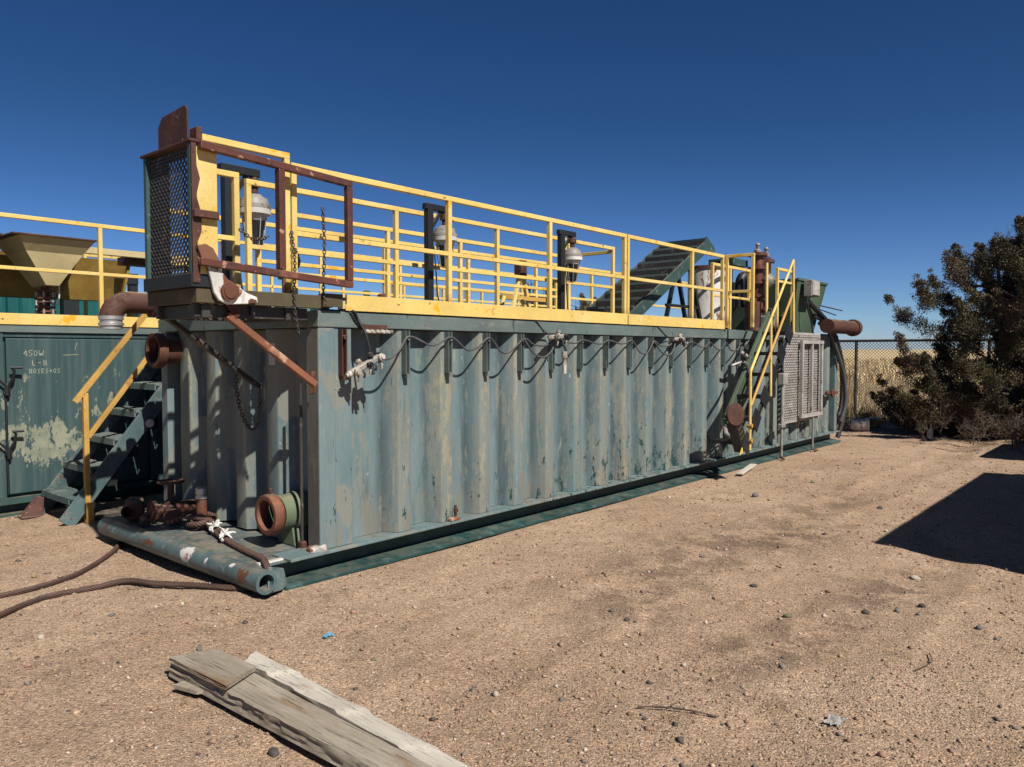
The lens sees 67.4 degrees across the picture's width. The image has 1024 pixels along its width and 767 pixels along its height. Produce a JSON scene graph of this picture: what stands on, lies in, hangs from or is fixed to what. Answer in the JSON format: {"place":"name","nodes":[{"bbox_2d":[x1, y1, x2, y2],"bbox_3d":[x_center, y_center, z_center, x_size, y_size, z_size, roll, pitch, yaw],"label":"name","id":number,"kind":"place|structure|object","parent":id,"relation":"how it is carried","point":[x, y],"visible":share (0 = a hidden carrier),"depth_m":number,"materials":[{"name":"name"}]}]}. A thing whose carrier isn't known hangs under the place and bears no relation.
{"place":"outdoors","nodes":[
{"label":"outdoors","id":0,"kind":"place"},
{"bbox_2d":[0,349,1023,766],"bbox_3d":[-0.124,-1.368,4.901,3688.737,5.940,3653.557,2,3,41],"label":"ground","id":1,"kind":"structure","parent":0,"point":[800,583],"depth_m":4.82,"materials":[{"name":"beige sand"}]},
{"bbox_2d":[24,662,31,667],"bbox_3d":[-2.692,1.568,4.269,0.043,0.038,0.037,2,3,41],"label":"stone","id":2,"kind":"object","parent":1,"relation":"on","point":[27,664],"visible":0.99,"depth_m":4.26,"materials":[{"name":"stone"}]},
{"bbox_2d":[37,633,45,639],"bbox_3d":[-2.867,1.544,4.677,0.048,0.038,0.046,2,3,41],"label":"stone","id":3,"kind":"object","parent":1,"relation":"on","point":[41,636],"visible":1,"depth_m":4.66,"materials":[{"name":"beige stone"}]},
{"bbox_2d":[0,541,122,597],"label":"wire rope","id":4,"kind":"object","parent":1,"relation":"on","point":[113,550],"visible":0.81,"depth_m":5.83,"materials":[{"name":"metal"}]},
{"bbox_2d":[0,313,163,517],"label":"mud tank","id":5,"kind":"object","parent":1,"relation":"on","point":[50,364],"visible":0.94,"depth_m":8.49,"materials":[{"name":"teal metal"}]},
{"bbox_2d":[0,231,96,313],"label":"mixing hopper","id":6,"kind":"object","parent":5,"relation":"on","point":[21,249],"visible":0.96,"depth_m":9.01,"materials":[{"name":"beige paint"}]},
{"bbox_2d":[4,338,148,493],"bbox_3d":[-4.872,0.326,8.687,0.051,1.655,1.460,2,3,41],"label":"door","id":7,"kind":"structure","parent":5,"relation":"in","point":[40,404],"depth_m":8.49,"materials":[{"name":"grey paint"}]},
{"bbox_2d":[0,233,187,316],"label":"hopper trough","id":8,"kind":"object","parent":5,"relation":"on","point":[16,284],"visible":0.34,"depth_m":10.12,"materials":[{"name":"paint"}]},
{"bbox_2d":[83,254,404,315],"bbox_3d":[-3.556,-1.447,13.941,0.045,1.070,7.845,2,3,41],"label":"guardrail","id":9,"kind":"object","parent":5,"relation":"on","point":[115,257],"visible":0.09,"depth_m":11.23,"materials":[{"name":"yellow metal"}]},
{"bbox_2d":[0,212,556,311],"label":"guardrail","id":10,"kind":"object","parent":5,"relation":"on","point":[100,274],"visible":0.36,"depth_m":8.93,"materials":[{"name":"yellow metal"}]},
{"bbox_2d":[390,284,519,305],"bbox_3d":[-1.016,-1.374,14.593,0.045,0.870,3.545,2,3,41],"label":"guardrail","id":11,"kind":"object","parent":5,"relation":"on","point":[443,294],"visible":0.15,"depth_m":14.27,"materials":[{"name":"yellow metal"}]},
{"bbox_2d":[17,314,173,525],"bbox_3d":[-4.249,0.205,8.463,0.910,2.442,1.902,2,3,41],"label":"metal stair","id":12,"kind":"object","parent":1,"relation":"on","point":[104,474],"visible":0.63,"depth_m":8.09,"materials":[{"name":"teal metal"}]},
{"bbox_2d":[0,577,253,618],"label":"wire rope","id":13,"kind":"object","parent":1,"relation":"on","point":[35,600],"visible":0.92,"depth_m":5.58,"materials":[{"name":"metal"}]},
{"bbox_2d":[94,494,163,519],"bbox_3d":[-4.088,1.361,8.767,0.700,0.050,1.500,2,3,41],"label":"steel plate","id":14,"kind":"object","parent":1,"relation":"on","point":[109,509],"visible":0.2,"depth_m":8.43,"materials":[{"name":"brown metal"}]},
{"bbox_2d":[0,273,335,317],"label":"teal container","id":15,"kind":"object","parent":1,"relation":"on","point":[27,306],"visible":0.06,"depth_m":11.86,"materials":[{"name":"metal"}]},
{"bbox_2d":[174,681,202,694],"bbox_3d":[-1.658,1.566,3.938,0.191,0.022,0.061,2,3,36],"label":"wood splinter","id":16,"kind":"object","parent":1,"relation":"on","point":[184,686],"visible":1,"depth_m":3.93,"materials":[{"name":"beige wood"}]},
{"bbox_2d":[267,747,279,757],"bbox_3d":[-1.055,1.635,3.401,0.063,0.039,0.043,2,3,41],"label":"stone","id":17,"kind":"object","parent":1,"relation":"on","point":[272,752],"visible":1,"depth_m":3.39,"materials":[{"name":"grey stone"}]},
{"bbox_2d":[168,649,433,766],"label":"timber","id":18,"kind":"object","parent":1,"relation":"on","point":[236,685],"visible":1,"depth_m":3.58,"materials":[{"name":"beige wood"}]},
{"bbox_2d":[322,632,333,637],"bbox_3d":[-1.120,1.528,4.665,0.048,0.014,0.079,2,3,41],"label":"plastic scrap","id":19,"kind":"object","parent":1,"relation":"on","point":[326,635],"visible":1,"depth_m":4.67,"materials":[{"name":"blue plastic"}]},
{"bbox_2d":[245,651,469,766],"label":"timber","id":20,"kind":"object","parent":1,"relation":"on","point":[295,682],"visible":0.8,"depth_m":3.60,"materials":[{"name":"beige wood"}]},
{"bbox_2d":[98,292,840,594],"bbox_3d":[1.195,0.151,10.870,2.850,2.286,12.760,2,3,41],"label":"mud tank","id":21,"kind":"object","parent":1,"relation":"on","point":[413,447],"visible":0.88,"depth_m":7.00,"materials":[{"name":"teal metal"}]},
{"bbox_2d":[125,497,149,527],"bbox_3d":[-3.386,1.197,7.072,0.208,0.256,0.686,-2,3,-38],"label":"scrap fitting","id":22,"kind":"object","parent":21,"relation":"on","point":[144,520],"visible":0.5,"depth_m":6.89,"materials":[{"name":"brown metal"}]},
{"bbox_2d":[121,478,195,525],"bbox_3d":[-3.205,1.077,6.964,0.641,0.373,0.411,-1,3,-19],"label":"gate valve","id":23,"kind":"object","parent":21,"relation":"on","point":[171,509],"visible":0.98,"depth_m":6.96,"materials":[{"name":"brown metal"}]},
{"bbox_2d":[195,486,207,529],"bbox_3d":[-2.710,1.087,6.707,0.104,0.370,0.104,2,3,41],"label":"capped pipe","id":24,"kind":"object","parent":21,"relation":"on","point":[201,495],"visible":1,"depth_m":6.67,"materials":[{"name":"metal"}]},
{"bbox_2d":[185,511,227,536],"bbox_3d":[-2.589,1.201,6.596,0.928,0.139,0.270,2,3,41],"label":"wire rope","id":25,"kind":"object","parent":21,"relation":"on","point":[193,517],"visible":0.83,"depth_m":6.61,"materials":[{"name":"metal"}]},
{"bbox_2d":[206,522,269,577],"bbox_3d":[-2.234,1.283,6.137,0.086,0.165,1.695,-2,3,-38],"label":"wire rope","id":26,"kind":"object","parent":21,"relation":"on","point":[263,560],"visible":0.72,"depth_m":5.86,"materials":[{"name":"metal"}]},
{"bbox_2d":[206,519,221,533],"bbox_3d":[-2.511,1.212,6.490,0.098,0.127,0.127,2,3,41],"label":"rag","id":27,"kind":"object","parent":26,"relation":"attached to","point":[217,523],"visible":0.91,"depth_m":6.46,"materials":[{"name":"white fabric"}]},
{"bbox_2d":[219,528,235,541],"bbox_3d":[-2.324,1.229,6.228,0.133,0.122,0.123,2,3,41],"label":"rag","id":28,"kind":"object","parent":26,"relation":"attached to","point":[223,533],"visible":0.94,"depth_m":6.21,"materials":[{"name":"white fabric"}]},
{"bbox_2d":[217,162,270,289],"bbox_3d":[-2.442,-1.289,7.014,0.301,1.332,0.476,4,5,61],"label":"lamp post","id":29,"kind":"object","parent":21,"relation":"on","point":[261,209],"visible":0.45,"depth_m":6.90,"materials":[{"name":"black metal"}]},
{"bbox_2d":[148,244,342,387],"bbox_3d":[-2.000,-0.440,5.747,0.986,1.008,1.188,2,3,41],"label":"access landing","id":30,"kind":"object","parent":21,"relation":"attached to","point":[223,298],"visible":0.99,"depth_m":5.39,"materials":[{"name":"brown metal"}]},
{"bbox_2d":[140,105,218,291],"bbox_3d":[-2.263,-1.231,5.260,0.760,1.178,0.220,2,3,41],"label":"guard","id":31,"kind":"object","parent":30,"relation":"attached to","point":[176,143],"visible":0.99,"depth_m":5.11,"materials":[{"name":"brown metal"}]},
{"bbox_2d":[217,169,240,287],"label":"guardrail","id":32,"kind":"object","parent":30,"relation":"on","point":[234,238],"visible":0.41,"depth_m":5.92,"materials":[{"name":"yellow metal"}]},
{"bbox_2d":[202,134,290,292],"bbox_3d":[-1.858,-1.140,5.320,0.045,1.035,0.720,2,3,41],"label":"guardrail","id":33,"kind":"object","parent":30,"relation":"on","point":[284,157],"visible":0.82,"depth_m":5.53,"materials":[{"name":"yellow metal"}]},
{"bbox_2d":[190,126,353,287],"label":"swing gate","id":34,"kind":"structure","parent":33,"relation":"attached to","point":[281,168],"depth_m":5.41,"materials":[{"name":"red metal"}]},
{"bbox_2d":[238,228,268,240],"bbox_3d":[-1.778,-1.023,5.305,0.033,0.078,0.245,2,3,35],"label":"chain","id":35,"kind":"object","parent":34,"relation":"hanging from","point":[259,238],"visible":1,"depth_m":5.29,"materials":[{"name":"metal"}]},
{"bbox_2d":[290,230,299,335],"bbox_3d":[-1.576,-0.728,5.580,0.048,0.766,0.059,2,3,41],"label":"chain","id":36,"kind":"object","parent":34,"relation":"hanging from","point":[294,283],"visible":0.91,"depth_m":5.56,"materials":[{"name":"metal"}]},
{"bbox_2d":[321,206,326,306],"bbox_3d":[-1.413,-0.953,5.786,0.033,0.756,0.054,1,2,16],"label":"chain","id":37,"kind":"object","parent":34,"relation":"hanging from","point":[324,254],"visible":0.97,"depth_m":5.77,"materials":[{"name":"metal"}]},
{"bbox_2d":[278,277,288,307],"bbox_3d":[-1.733,-0.817,5.969,0.170,0.475,0.170,2,3,41],"label":"pipe stub","id":38,"kind":"object","parent":30,"relation":"on","point":[282,288],"visible":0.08,"depth_m":5.93,"materials":[{"name":"brown metal"}]},
{"bbox_2d":[234,372,261,430],"bbox_3d":[-2.231,0.146,6.485,0.414,0.513,0.045,2,3,41],"label":"chain","id":39,"kind":"object","parent":21,"relation":"hanging from","point":[257,415],"visible":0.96,"depth_m":6.48,"materials":[{"name":"metal"}]},
{"bbox_2d":[345,311,363,324],"bbox_3d":[-1.244,-0.522,6.053,0.176,0.123,0.044,-1,3,-29],"label":"cable","id":40,"kind":"object","parent":21,"relation":"hanging from","point":[353,317],"visible":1,"depth_m":6.03,"materials":[{"name":"black rubber"}]},
{"bbox_2d":[340,309,370,351],"bbox_3d":[-1.226,-0.394,6.056,0.247,0.387,0.054,0,2,-8],"label":"cable","id":41,"kind":"object","parent":21,"relation":"hanging from","point":[362,327],"visible":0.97,"depth_m":6.05,"materials":[{"name":"black rubber"}]},
{"bbox_2d":[345,352,384,382],"bbox_3d":[-1.143,-0.125,5.976,0.108,0.237,0.346,2,3,41],"label":"plug cluster","id":42,"kind":"object","parent":41,"relation":"hanging from","point":[358,369],"visible":1,"depth_m":5.97,"materials":[{"name":"white plastic"}]},
{"bbox_2d":[255,209,556,302],"bbox_3d":[-0.862,-1.238,9.185,0.045,1.050,4.855,2,3,41],"label":"guardrail","id":43,"kind":"object","parent":21,"relation":"on","point":[387,273],"visible":0.45,"depth_m":8.56,"materials":[{"name":"yellow metal"}]},
{"bbox_2d":[170,209,687,308],"bbox_3d":[0.205,-1.353,11.689,0.045,1.070,11.345,2,3,41],"label":"guardrail","id":44,"kind":"object","parent":21,"relation":"on","point":[468,289],"visible":0.24,"depth_m":10.66,"materials":[{"name":"yellow metal"}]},
{"bbox_2d":[244,179,614,312],"bbox_3d":[-0.404,-1.226,8.414,0.045,1.090,5.485,2,3,41],"label":"guardrail","id":45,"kind":"object","parent":21,"relation":"on","point":[395,262],"visible":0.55,"depth_m":7.55,"materials":[{"name":"yellow metal"}]},
{"bbox_2d":[422,203,457,300],"bbox_3d":[-0.733,-1.204,7.643,0.251,1.110,0.397,4,5,61],"label":"lamp post","id":46,"kind":"object","parent":21,"relation":"on","point":[432,236],"visible":0.68,"depth_m":7.50,"materials":[{"name":"black metal"}]},
{"bbox_2d":[290,162,627,324],"bbox_3d":[-0.137,-1.156,7.347,0.062,1.062,4.535,2,3,41],"label":"guardrail","id":47,"kind":"object","parent":21,"relation":"on","point":[448,307],"visible":0.88,"depth_m":6.88,"materials":[{"name":"yellow metal"}]},
{"bbox_2d":[294,248,300,268],"bbox_3d":[-1.652,-0.942,5.866,0.070,0.124,0.535,-1,3,-20],"label":"chain","id":48,"kind":"object","parent":47,"relation":"hanging from","point":[299,260],"visible":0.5,"depth_m":5.77,"materials":[{"name":"metal"}]},
{"bbox_2d":[500,260,546,306],"bbox_3d":[0.188,-1.249,10.860,0.258,0.968,1.182,2,3,41],"label":"hoist frame","id":49,"kind":"object","parent":21,"relation":"on","point":[522,271],"visible":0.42,"depth_m":10.79,"materials":[{"name":"yellow paint"}]},
{"bbox_2d":[524,339,554,357],"bbox_3d":[0.285,-0.350,7.716,0.448,0.195,0.041,-2,3,-44],"label":"cable","id":50,"kind":"object","parent":21,"relation":"hanging from","point":[535,354],"visible":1,"depth_m":7.70,"materials":[{"name":"grey rubber"}]},
{"bbox_2d":[547,330,568,345],"bbox_3d":[0.476,-0.466,7.866,0.100,0.171,0.275,2,3,41],"label":"plug cluster","id":51,"kind":"object","parent":21,"relation":"attached to","point":[558,336],"visible":1,"depth_m":7.88,"materials":[{"name":"white plastic"}]},
{"bbox_3d":[0.542,-0.330,8.008,0.032,0.260,0.123,2,3,41],"label":"cable","id":52,"kind":"object","parent":51,"relation":"hanging from","visible":0},
{"bbox_2d":[562,351,566,373],"bbox_3d":[0.549,-0.220,8.029,0.060,0.230,0.060,2,3,41],"label":"hanging socket","id":53,"kind":"object","parent":52,"relation":"hanging from","point":[564,362],"visible":1,"depth_m":8.01,"materials":[{"name":"white plastic"}]},
{"bbox_2d":[384,336,751,359],"bbox_3d":[1.273,-0.402,8.863,0.080,0.209,7.282,2,3,41],"label":"cable","id":54,"kind":"object","parent":21,"relation":"attached to","point":[497,347],"visible":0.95,"depth_m":7.67,"materials":[{"name":"grey rubber"}]},
{"bbox_2d":[556,229,582,309],"bbox_3d":[0.665,-1.272,9.262,0.251,1.110,0.397,4,5,61],"label":"lamp post","id":55,"kind":"object","parent":21,"relation":"on","point":[571,256],"visible":0.94,"depth_m":9.14,"materials":[{"name":"black metal"}]},
{"bbox_2d":[581,250,610,255],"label":"guardrail","id":56,"kind":"object","parent":21,"relation":"on","point":[597,253],"visible":0.28,"depth_m":10.59,"materials":[{"name":"yellow metal"}]},
{"bbox_2d":[584,237,714,318],"bbox_3d":[2.025,-1.509,11.374,0.840,1.472,2.589,2,3,41],"label":"metal stair","id":57,"kind":"object","parent":21,"relation":"on","point":[662,263],"visible":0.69,"depth_m":11.28,"materials":[{"name":"green metal"}]},
{"bbox_2d":[654,341,675,355],"bbox_3d":[1.931,-0.442,9.629,0.041,0.189,0.495,2,3,44],"label":"cable","id":58,"kind":"object","parent":21,"relation":"hanging from","point":[664,353],"visible":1,"depth_m":9.62,"materials":[{"name":"grey rubber"}]},
{"bbox_2d":[627,234,724,328],"bbox_3d":[2.196,-1.268,10.050,0.062,1.062,2.575,2,3,41],"label":"guardrail","id":59,"kind":"object","parent":21,"relation":"on","point":[650,320],"visible":0.98,"depth_m":10.07,"materials":[{"name":"yellow metal"}]},
{"bbox_2d":[673,334,688,346],"bbox_3d":[2.161,-0.553,9.831,0.116,0.175,0.294,2,3,41],"label":"plug cluster","id":60,"kind":"object","parent":21,"relation":"attached to","point":[681,339],"visible":1,"depth_m":9.84,"materials":[{"name":"white plastic"}]},
{"bbox_2d":[687,265,724,320],"bbox_3d":[3.203,-1.389,12.668,0.630,1.060,0.630,2,3,41],"label":"upright drum","id":61,"kind":"object","parent":21,"relation":"on","point":[702,275],"visible":0.49,"depth_m":12.39,"materials":[{"name":"white paint"}]},
{"bbox_2d":[710,262,750,328],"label":"guardrail","id":62,"kind":"object","parent":21,"relation":"on","point":[731,297],"visible":0.73,"depth_m":12.29,"materials":[{"name":"yellow metal"}]},
{"bbox_2d":[709,258,760,330],"bbox_3d":[3.862,-1.497,13.099,0.830,1.240,0.580,2,3,41],"label":"pump frame","id":63,"kind":"object","parent":21,"relation":"on","point":[741,280],"visible":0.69,"depth_m":12.96,"materials":[{"name":"green metal"}]},
{"bbox_2d":[725,253,754,327],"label":"guardrail","id":64,"kind":"object","parent":21,"relation":"on","point":[752,291],"visible":1,"depth_m":10.85,"materials":[{"name":"yellow metal"}]},
{"bbox_2d":[747,243,787,327],"bbox_3d":[4.503,-1.650,13.399,0.699,1.539,1.322,2,3,41],"label":"valve stack","id":65,"kind":"object","parent":21,"relation":"on","point":[762,259],"visible":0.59,"depth_m":13.13,"materials":[{"name":"red metal"}]},
{"bbox_2d":[732,278,827,332],"bbox_3d":[4.856,-1.371,14.117,1.715,0.956,1.470,2,3,41],"label":"green hopper","id":66,"kind":"object","parent":21,"relation":"on","point":[808,290],"visible":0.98,"depth_m":13.44,"materials":[{"name":"metal"}]},
{"bbox_2d":[775,267,791,330],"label":"guardrail","id":67,"kind":"object","parent":21,"relation":"on","point":[777,280],"visible":0.61,"depth_m":12.55,"materials":[{"name":"yellow metal"}]},
{"bbox_2d":[783,332,823,423],"bbox_3d":[5.008,-0.112,13.139,0.110,1.510,1.670,2,3,41],"label":"grating panel","id":68,"kind":"object","parent":21,"relation":"attached to","point":[801,401],"visible":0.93,"depth_m":13.07,"materials":[{"name":"metal"}]},
{"bbox_2d":[807,300,847,437],"bbox_3d":[5.906,-0.207,14.343,0.161,2.597,1.931,2,3,41],"label":"hose","id":69,"kind":"object","parent":21,"relation":"attached to","point":[815,309],"visible":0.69,"depth_m":14.58,"materials":[{"name":"black rubber"}]},
{"bbox_2d":[812,313,847,421],"bbox_3d":[5.952,-0.263,14.408,1.475,2.048,0.145,-2,3,-44],"label":"hose","id":70,"kind":"object","parent":21,"relation":"hanging from","point":[840,363],"visible":0.87,"depth_m":14.75,"materials":[{"name":"rubber"}]},
{"bbox_2d":[817,321,842,416],"bbox_3d":[6.276,-0.273,15.119,0.813,1.885,0.113,-1,3,-31],"label":"hose","id":71,"kind":"object","parent":21,"relation":"hanging from","point":[840,399],"visible":0.38,"depth_m":15.29,"materials":[{"name":"black rubber"}]},
{"bbox_2d":[825,389,837,396],"bbox_3d":[5.949,0.174,14.327,0.140,0.156,0.600,2,3,41],"label":"dog latch","id":72,"kind":"object","parent":21,"relation":"attached to","point":[832,392],"visible":1,"depth_m":14.23,"materials":[{"name":"brown metal"}]},
{"bbox_2d":[820,319,862,335],"bbox_3d":[6.161,-1.060,14.384,0.336,0.336,1.540,2,3,41],"label":"discharge pipe","id":73,"kind":"object","parent":21,"relation":"attached to","point":[852,327],"visible":1,"depth_m":14.13,"materials":[{"name":"brown metal"}]},
{"bbox_2d":[571,292,596,310],"bbox_3d":[3.037,-1.651,31.798,3.593,4.330,4.209,2,3,41],"label":"juniper tree","id":74,"kind":"object","parent":1,"relation":"on","point":[584,305],"visible":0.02,"depth_m":31.82,"materials":[{"name":"green plant"}]},
{"bbox_2d":[637,702,717,717],"bbox_3d":[0.807,1.584,3.750,0.386,0.030,0.065,1,2,13],"label":"twig","id":75,"kind":"object","parent":1,"relation":"on","point":[676,708],"visible":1,"depth_m":3.73,"materials":[{"name":"brown wood"}]},
{"bbox_2d":[726,721,734,727],"bbox_3d":[1.035,1.617,3.641,0.043,0.033,0.045,2,3,41],"label":"stone","id":76,"kind":"object","parent":1,"relation":"on","point":[729,724],"visible":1,"depth_m":3.63,"materials":[{"name":"beige stone"}]},
{"bbox_2d":[736,464,756,474],"bbox_3d":[3.399,1.238,11.121,0.090,0.060,0.760,1,3,32],"label":"loose board","id":77,"kind":"object","parent":1,"relation":"on","point":[745,469],"visible":1,"depth_m":11.04,"materials":[{"name":"beige wood"}]},
{"bbox_2d":[712,259,794,455],"bbox_3d":[3.404,-0.434,10.926,0.581,2.783,2.280,2,3,41],"label":"metal stair","id":78,"kind":"object","parent":1,"relation":"on","point":[735,418],"visible":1,"depth_m":10.84,"materials":[{"name":"yellow metal"}]},
{"bbox_2d":[778,373,787,459],"bbox_3d":[4.365,0.532,12.353,0.137,1.392,0.201,2,3,41],"label":"conduit post","id":79,"kind":"object","parent":1,"relation":"on","point":[782,379],"visible":1,"depth_m":12.35,"materials":[{"name":"metal"}]},
{"bbox_2d":[783,613,792,617],"bbox_3d":[1.812,1.527,5.049,0.056,0.030,0.054,-1,3,-22],"label":"stone","id":80,"kind":"object","parent":1,"relation":"on","point":[787,615],"visible":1,"depth_m":5.03,"materials":[{"name":"beige stone"}]},
{"bbox_2d":[811,417,817,451],"bbox_3d":[5.306,0.892,13.448,0.133,0.602,0.048,-1,3,-23],"label":"conduit post","id":81,"kind":"object","parent":1,"relation":"on","point":[812,446],"visible":1,"depth_m":13.42,"materials":[{"name":"grey metal"}]},
{"bbox_2d":[823,714,846,725],"bbox_3d":[1.534,1.604,3.657,0.078,0.014,0.126,2,3,41],"label":"plastic scrap","id":82,"kind":"object","parent":1,"relation":"on","point":[831,719],"visible":1,"depth_m":3.66,"materials":[{"name":"white plastic"}]},
{"bbox_2d":[832,417,850,433],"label":"dry weeds","id":83,"kind":"object","parent":1,"relation":"on","point":[844,426],"visible":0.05,"depth_m":17.39,"materials":[{"name":"plant"}]},
{"bbox_2d":[851,417,869,431],"bbox_3d":[7.624,0.900,16.820,0.360,0.330,0.330,1,3,22],"label":"plastic bucket","id":84,"kind":"object","parent":1,"relation":"on","point":[862,424],"visible":0.94,"depth_m":16.71,"materials":[{"name":"white paint"}]},
{"bbox_2d":[862,609,869,614],"bbox_3d":[2.381,1.540,5.173,0.052,0.036,0.047,2,3,41],"label":"stone","id":85,"kind":"object","parent":1,"relation":"on","point":[865,611],"visible":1,"depth_m":5.16,"materials":[{"name":"grey stone"}]},
{"bbox_2d":[837,408,898,426],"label":"dry weeds","id":86,"kind":"object","parent":1,"relation":"on","point":[855,416],"visible":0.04,"depth_m":19.41,"materials":[{"name":"plant"}]},
{"bbox_2d":[869,417,881,427],"bbox_3d":[8.210,0.892,17.501,0.300,0.220,0.490,2,3,41],"label":"plastic jug","id":87,"kind":"object","parent":1,"relation":"on","point":[878,423],"visible":0.57,"depth_m":17.37,"materials":[{"name":"black plastic"}]},
{"bbox_2d":[837,404,932,432],"bbox_3d":[8.150,0.696,16.927,1.954,0.674,2.529,0,2,11],"label":"dead brush","id":88,"kind":"object","parent":1,"relation":"on","point":[866,414],"visible":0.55,"depth_m":16.80,"materials":[{"name":"brown plant"}]},
{"bbox_2d":[837,357,977,383],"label":"dry grass","id":89,"kind":"structure","parent":1,"relation":"on","point":[866,362],"depth_m":47.14,"materials":[{"name":"plant"}]},
{"bbox_2d":[909,575,920,579],"bbox_3d":[3.136,1.511,5.976,0.079,0.040,0.063,0,2,-10],"label":"stone","id":90,"kind":"object","parent":1,"relation":"on","point":[914,577],"visible":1,"depth_m":5.95,"materials":[{"name":"white stone"}]},
{"bbox_2d":[837,338,999,417],"bbox_3d":[8.428,-0.094,20.701,28.800,2.163,0.080,2,3,41],"label":"chain link fence","id":91,"kind":"object","parent":1,"relation":"on","point":[855,371],"visible":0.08,"depth_m":19.95,"materials":[{"name":"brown metal"}]},
{"bbox_2d":[918,603,925,607],"bbox_3d":[2.836,1.536,5.313,0.052,0.033,0.047,1,3,20],"label":"stone","id":92,"kind":"object","parent":1,"relation":"on","point":[921,605],"visible":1,"depth_m":5.29,"materials":[{"name":"grey stone"}]},
{"bbox_2d":[915,653,932,670],"bbox_3d":[2.329,1.559,4.306,0.056,0.021,0.323,2,3,41],"label":"twig","id":93,"kind":"object","parent":1,"relation":"on","point":[925,665],"visible":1,"depth_m":4.25,"materials":[{"name":"wood"}]},
{"bbox_2d":[928,425,932,438],"bbox_3d":[8.428,0.970,15.459,0.090,0.275,0.090,2,3,41],"label":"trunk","id":94,"kind":"object","parent":1,"relation":"on","point":[930,430],"visible":0.82,"depth_m":15.42,"materials":[{"name":"white wood"}]},
{"bbox_2d":[868,214,1023,440],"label":"juniper tree","id":95,"kind":"object","parent":1,"relation":"on","point":[1001,305],"visible":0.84,"depth_m":15.53,"materials":[{"name":"green plant"}]},
{"bbox_2d":[913,401,1023,445],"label":"dead brush","id":96,"kind":"object","parent":1,"relation":"on","point":[943,423],"visible":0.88,"depth_m":14.59,"materials":[{"name":"brown plant"}]},
{"bbox_2d":[925,397,1023,456],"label":"dead brush","id":97,"kind":"object","parent":1,"relation":"on","point":[1019,419],"visible":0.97,"depth_m":13.45,"materials":[{"name":"brown plant"}]},
{"bbox_2d":[0,0,1023,349],"label":"sky","id":98,"kind":"structure","parent":0,"point":[855,142],"materials":[{"name":"blue"}]},
{"bbox_2d":[820,305,842,315],"bbox_3d":[6.191,-1.421,14.980,0.913,0.169,0.116,-2,3,-43],"label":"steel rod","id":99,"kind":"object","parent":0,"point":[830,308],"visible":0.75,"depth_m":14.94,"materials":[{"name":"grey metal"}]},
{"bbox_2d":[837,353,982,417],"bbox_3d":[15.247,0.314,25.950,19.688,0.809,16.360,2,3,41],"label":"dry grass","id":100,"kind":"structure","parent":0,"point":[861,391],"depth_m":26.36,"materials":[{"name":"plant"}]}
]}

